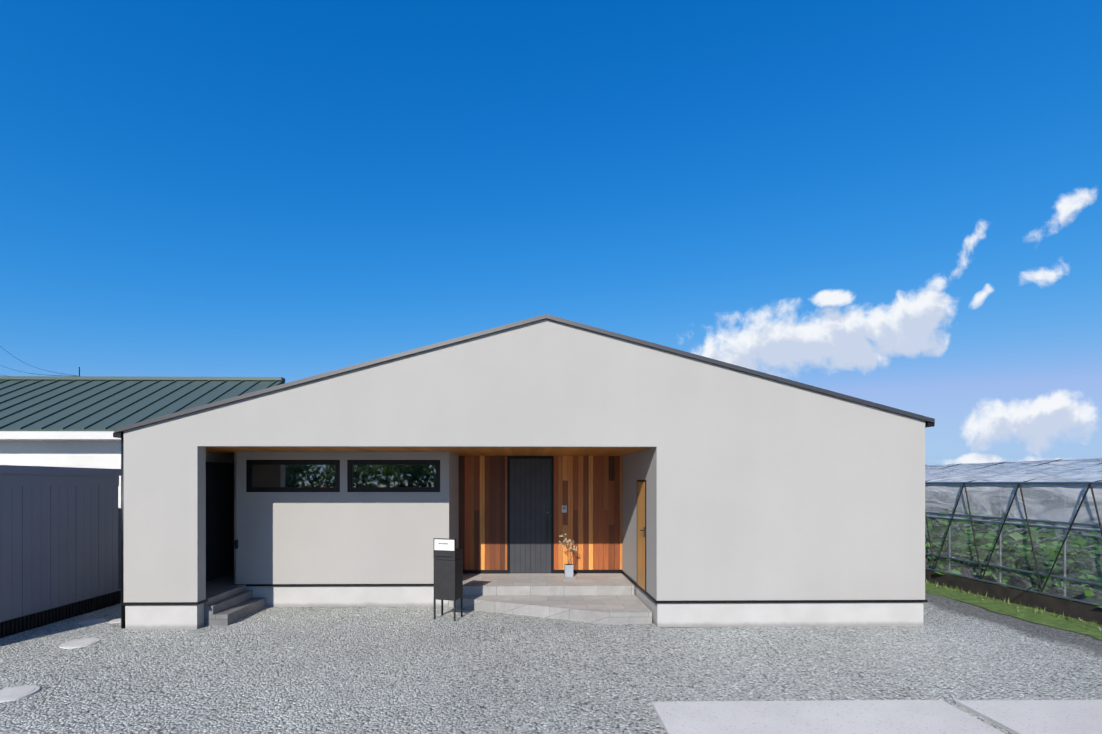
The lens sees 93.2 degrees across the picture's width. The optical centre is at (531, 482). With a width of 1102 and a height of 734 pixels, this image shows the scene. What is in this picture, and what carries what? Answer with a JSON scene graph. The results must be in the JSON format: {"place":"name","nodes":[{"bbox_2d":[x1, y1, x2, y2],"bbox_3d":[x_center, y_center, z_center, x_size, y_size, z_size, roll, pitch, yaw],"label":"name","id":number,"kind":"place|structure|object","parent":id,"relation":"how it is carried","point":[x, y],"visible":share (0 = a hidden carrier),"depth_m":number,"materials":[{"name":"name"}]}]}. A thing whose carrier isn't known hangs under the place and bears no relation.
{"place":"outdoors","nodes":[
{"label":"outdoors","id":0,"kind":"place"},
{"bbox_2d":[118,508,120,588],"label":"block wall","id":1,"kind":"structure","parent":0,"point":[119,548],"depth_m":10.65,"materials":[{"name":"grey concrete"}]},
{"bbox_2d":[0,376,284,507],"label":"neighbour house","id":2,"kind":"structure","parent":0,"point":[61,421],"depth_m":12.44,"materials":[{"name":"green metal"}]},
{"bbox_2d":[0,346,79,375],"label":"service wires","id":3,"kind":"object","parent":2,"relation":"on","point":[42,369],"visible":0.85,"depth_m":17.17,"materials":[{"name":"black"}]},
{"bbox_2d":[0,484,1101,733],"bbox_3d":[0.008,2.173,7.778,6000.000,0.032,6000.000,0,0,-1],"label":"gravel ground","id":4,"kind":"structure","parent":0,"point":[346,670],"depth_m":6.06,"materials":[{"name":"grey gravel"}]},
{"bbox_2d":[0,465,120,638],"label":"steel shed","id":5,"kind":"structure","parent":4,"relation":"on","point":[58,543],"depth_m":8.13,"materials":[{"name":"black metal"}]},
{"bbox_2d":[0,618,120,701],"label":"stepping stones","id":6,"kind":"object","parent":4,"relation":"on","point":[13,693],"visible":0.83,"depth_m":5.55,"materials":[{"name":"stone"}]},
{"bbox_2d":[204,452,264,625],"bbox_3d":[-5.253,0.821,10.100,1.210,2.705,4.399,0,0,-1],"label":"side passage","id":7,"kind":"object","parent":4,"relation":"on","point":[227,603],"visible":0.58,"depth_m":9.44,"materials":[{"name":"tile"}]},
{"bbox_2d":[433,538,462,620],"bbox_3d":[-1.332,1.543,8.354,0.370,1.320,0.308,0,0,16],"label":"mailbox","id":8,"kind":"object","parent":4,"relation":"on","point":[448,567],"visible":0.96,"depth_m":8.22,"materials":[{"name":"black plastic"}]},
{"bbox_2d":[121,570,927,628],"bbox_3d":[-0.115,1.971,13.267,12.020,0.405,11.020,0,0,-1],"label":"house foundation","id":9,"kind":"object","parent":4,"relation":"on","point":[683,613],"visible":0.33,"depth_m":7.86,"materials":[{"name":"grey concrete"}]},
{"bbox_2d":[124,319,924,601],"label":"house walls","id":10,"kind":"structure","parent":4,"relation":"on","point":[759,488],"depth_m":7.82,"materials":[{"name":"white paint"}]},
{"bbox_2d":[246,460,439,491],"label":"windows","id":11,"kind":"structure","parent":10,"relation":"attached to","point":[324,475],"depth_m":9.13,"materials":[{"name":"black"}]},
{"bbox_2d":[206,447,650,455],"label":"porch soffit boards","id":12,"kind":"object","parent":10,"relation":"attached to","point":[540,451],"visible":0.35,"depth_m":8.75,"materials":[{"name":"brown wood"}]},
{"bbox_2d":[113,422,934,628],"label":"gutters and downpipes","id":13,"kind":"object","parent":10,"relation":"attached to","point":[121,435],"visible":0.38,"depth_m":7.72,"materials":[{"name":"black metal"}]},
{"bbox_2d":[114,314,934,432],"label":"house roof","id":14,"kind":"structure","parent":10,"relation":"on","point":[510,326],"depth_m":7.73,"materials":[{"name":"black metal"}]},
{"bbox_2d":[507,457,553,573],"bbox_3d":[-0.013,0.651,10.481,0.936,2.353,0.095,0,0,-1],"label":"front door","id":15,"kind":"structure","parent":10,"relation":"attached to","point":[530,514],"depth_m":10.49,"materials":[{"name":"black"}]},
{"bbox_2d":[459,456,621,569],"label":"timber wall boards","id":16,"kind":"object","parent":10,"relation":"attached to","point":[584,489],"visible":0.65,"depth_m":10.50,"materials":[{"name":"brown wood"}]},
{"bbox_2d":[463,570,620,573],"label":"baseboard","id":17,"kind":"structure","parent":16,"relation":"attached to","point":[505,571],"depth_m":10.47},
{"bbox_2d":[562,505,566,512],"bbox_3d":[0.667,0.529,10.485,0.094,0.142,0.031,0,0,-1],"label":"intercom","id":18,"kind":"object","parent":16,"relation":"attached to","point":[564,508],"visible":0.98,"depth_m":10.47,"materials":[{"name":"white plastic"}]},
{"bbox_2d":[500,456,621,572],"bbox_3d":[0.191,0.628,10.519,3.301,2.399,0.023,0,0,-1],"label":"timber wall backing","id":19,"kind":"object","parent":10,"relation":"attached to","point":[553,456],"visible":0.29,"depth_m":10.50,"materials":[{"name":"brown wood"}]},
{"bbox_2d":[637,480,645,590],"bbox_3d":[1.838,0.870,8.796,0.060,1.834,0.660,0,0,-1],"label":"store door","id":20,"kind":"structure","parent":10,"relation":"attached to","point":[641,533],"depth_m":8.77,"materials":[{"name":"brown wood"}]},
{"bbox_2d":[449,573,651,623],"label":"porch steps","id":21,"kind":"structure","parent":4,"relation":"on","point":[606,598],"depth_m":9.04,"materials":[{"name":"tile"}]},
{"bbox_2d":[559,529,576,576],"bbox_3d":[0.713,1.367,10.174,0.375,0.920,0.235,0,0,-40],"label":"potted plant","id":22,"kind":"object","parent":21,"relation":"on","point":[568,569],"visible":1,"depth_m":10.16,"materials":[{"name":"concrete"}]},
{"bbox_2d":[652,700,1101,733],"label":"parking slabs","id":23,"kind":"structure","parent":4,"relation":"on","point":[892,717],"depth_m":4.75,"materials":[{"name":"concrete"}]},
{"bbox_2d":[925,582,1101,639],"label":"earth strip","id":24,"kind":"object","parent":4,"relation":"on","point":[1046,618],"visible":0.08,"depth_m":8.69,"materials":[{"name":"green plant"}]},
{"bbox_2d":[925,579,1100,630],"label":"plants","id":25,"kind":"object","parent":24,"relation":"on","point":[1036,609],"visible":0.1,"depth_m":8.97,"materials":[{"name":"green plant"}]},
{"bbox_2d":[925,459,1101,606],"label":"greenhouse frame","id":26,"kind":"object","parent":4,"relation":"on","point":[1064,578],"visible":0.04,"depth_m":9.64,"materials":[{"name":"silver metal"}]},
{"bbox_2d":[925,458,1101,603],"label":"greenhouse","id":27,"kind":"object","parent":26,"relation":"attached to","point":[1046,492],"visible":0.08,"depth_m":9.93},
{"bbox_2d":[925,540,1101,624],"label":"soil bed","id":28,"kind":"object","parent":26,"relation":"attached to","point":[1084,612],"depth_m":9.23,"materials":[{"name":"brown soil"}]},
{"bbox_2d":[925,459,1101,591],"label":"greenhouse straps","id":29,"kind":"object","parent":26,"relation":"attached to","point":[1074,518],"visible":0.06,"depth_m":9.29,"materials":[{"name":"black metal"}]},
{"bbox_2d":[0,0,1101,479],"label":"sky","id":30,"kind":"structure","parent":0,"point":[897,204],"materials":[{"name":"blue"}]},
{"bbox_2d":[925,464,1098,481],"bbox_3d":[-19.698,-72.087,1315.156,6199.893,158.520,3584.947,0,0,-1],"label":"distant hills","id":31,"kind":"structure","parent":0,"point":[1001,474],"depth_m":1942.35,"materials":[{"name":"green plant"}]},
{"bbox_2d":[925,546,1101,606],"bbox_3d":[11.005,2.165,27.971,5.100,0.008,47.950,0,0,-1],"label":"plants","id":32,"kind":"object","parent":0,"point":[1014,578],"depth_m":11.62,"materials":[{"name":"green plant"}]},
{"bbox_2d":[925,508,1101,607],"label":"greenhouse plants","id":33,"kind":"object","parent":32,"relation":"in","point":[1041,553],"depth_m":10.94,"materials":[{"name":"green plant"}]}
]}

